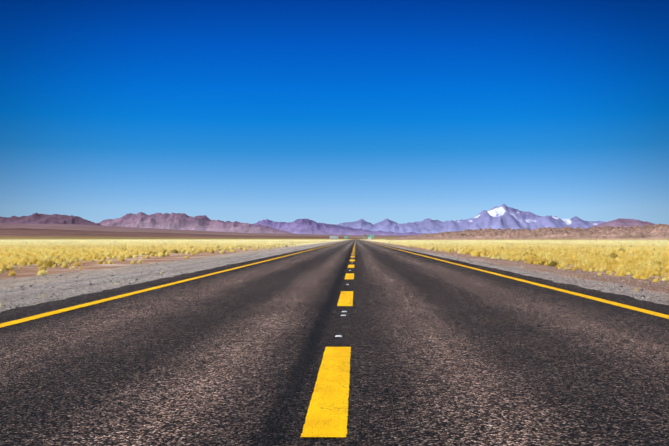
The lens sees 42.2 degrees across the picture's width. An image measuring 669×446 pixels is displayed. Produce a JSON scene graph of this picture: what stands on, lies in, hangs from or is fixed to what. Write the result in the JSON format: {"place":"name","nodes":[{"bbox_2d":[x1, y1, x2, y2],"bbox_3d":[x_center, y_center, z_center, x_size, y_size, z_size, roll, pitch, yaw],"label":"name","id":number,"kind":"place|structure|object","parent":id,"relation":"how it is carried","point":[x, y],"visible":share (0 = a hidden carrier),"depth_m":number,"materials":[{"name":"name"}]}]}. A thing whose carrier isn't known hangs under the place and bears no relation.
{"place":"outdoors","nodes":[
{"label":"outdoors","id":0,"kind":"place"},
{"bbox_2d":[0,213,102,225],"bbox_3d":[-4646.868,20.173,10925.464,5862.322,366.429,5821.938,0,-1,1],"label":"mountain","id":1,"kind":"structure","parent":0,"point":[35,218],"depth_m":10738.69,"materials":[{"name":"stone"}]},
{"bbox_2d":[0,228,362,238],"bbox_3d":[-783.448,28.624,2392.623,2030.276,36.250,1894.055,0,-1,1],"label":"brown ridge","id":2,"kind":"structure","parent":0,"point":[16,233],"depth_m":2067.03,"materials":[{"name":"brown soil"}]},
{"bbox_2d":[99,212,294,233],"bbox_3d":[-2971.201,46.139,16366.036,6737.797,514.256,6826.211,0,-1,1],"label":"mountain","id":3,"kind":"structure","parent":0,"point":[179,221],"depth_m":15641.01,"materials":[{"name":"stone"}]},
{"bbox_2d":[0,223,412,238],"bbox_3d":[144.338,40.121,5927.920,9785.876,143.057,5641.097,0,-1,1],"label":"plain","id":4,"kind":"structure","parent":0,"point":[79,227],"depth_m":5334.52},
{"bbox_2d":[0,239,668,445],"bbox_3d":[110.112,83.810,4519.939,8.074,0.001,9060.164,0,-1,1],"label":"road","id":5,"kind":"structure","parent":0,"point":[442,353],"depth_m":5.91,"materials":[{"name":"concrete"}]},
{"bbox_2d":[300,239,355,436],"bbox_3d":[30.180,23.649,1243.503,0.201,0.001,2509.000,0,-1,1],"label":"line dashes","id":6,"kind":"object","parent":5,"relation":"on","point":[327,414],"visible":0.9,"depth_m":4.56,"materials":[{"name":"yellow paint"}]},
{"bbox_2d":[0,243,668,327],"bbox_3d":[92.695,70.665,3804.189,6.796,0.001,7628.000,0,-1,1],"label":"edge lines","id":7,"kind":"object","parent":5,"relation":"on","point":[160,286],"visible":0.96,"depth_m":12.11,"materials":[{"name":"yellow paint"}]},
{"bbox_2d":[0,239,668,312],"bbox_3d":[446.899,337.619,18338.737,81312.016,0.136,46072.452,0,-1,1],"label":"desert ground","id":8,"kind":"structure","parent":0,"point":[23,273],"depth_m":22.44,"materials":[{"name":"grey gravel"}]},
{"bbox_2d":[0,265,637,306],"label":"grass tufts","id":9,"kind":"object","parent":8,"relation":"on","point":[521,266],"depth_m":14.95,"materials":[{"name":"yellow plant"}]},
{"bbox_2d":[0,241,668,257],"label":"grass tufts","id":10,"kind":"object","parent":8,"relation":"on","point":[134,249],"visible":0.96,"depth_m":64.69,"materials":[{"name":"yellow plant"}]},
{"bbox_2d":[0,248,668,281],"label":"grass tufts","id":11,"kind":"object","parent":8,"relation":"on","point":[641,267],"visible":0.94,"depth_m":30.22,"materials":[{"name":"yellow plant"}]},
{"bbox_2d":[0,239,668,244],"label":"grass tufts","id":12,"kind":"object","parent":8,"relation":"on","point":[316,241],"visible":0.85,"depth_m":187.52,"materials":[{"name":"yellow plant"}]},
{"bbox_2d":[0,256,668,310],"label":"shoulder pebbles","id":13,"kind":"object","parent":8,"relation":"on","point":[648,298],"visible":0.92,"depth_m":18.57,"materials":[{"name":"grey gravel"}]},
{"bbox_2d":[325,204,604,233],"bbox_3d":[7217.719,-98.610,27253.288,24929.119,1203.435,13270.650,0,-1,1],"label":"snowy mountain range","id":14,"kind":"structure","parent":8,"relation":"on","point":[503,216],"depth_m":27849.11,"materials":[{"name":"rock"},{"name":"white snow"}]},
{"bbox_2d":[386,223,668,239],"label":"ridge","id":15,"kind":"object","parent":8,"relation":"on","point":[648,231],"visible":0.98,"depth_m":696.60,"materials":[{"name":"brown soil"}]},
{"bbox_2d":[0,0,668,224],"label":"sky","id":16,"kind":"structure","parent":0,"point":[242,111],"materials":[{"name":"blue"}]},
{"bbox_2d":[253,218,426,234],"bbox_3d":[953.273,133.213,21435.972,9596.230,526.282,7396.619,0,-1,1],"label":"mountain","id":17,"kind":"structure","parent":0,"point":[303,226],"depth_m":20689.38,"materials":[{"name":"purple stone"}]},
{"bbox_2d":[586,218,654,228],"bbox_3d":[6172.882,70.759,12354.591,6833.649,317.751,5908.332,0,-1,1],"label":"mountain","id":18,"kind":"structure","parent":0,"point":[619,222],"depth_m":12765.41,"materials":[{"name":"stone"}]}
]}

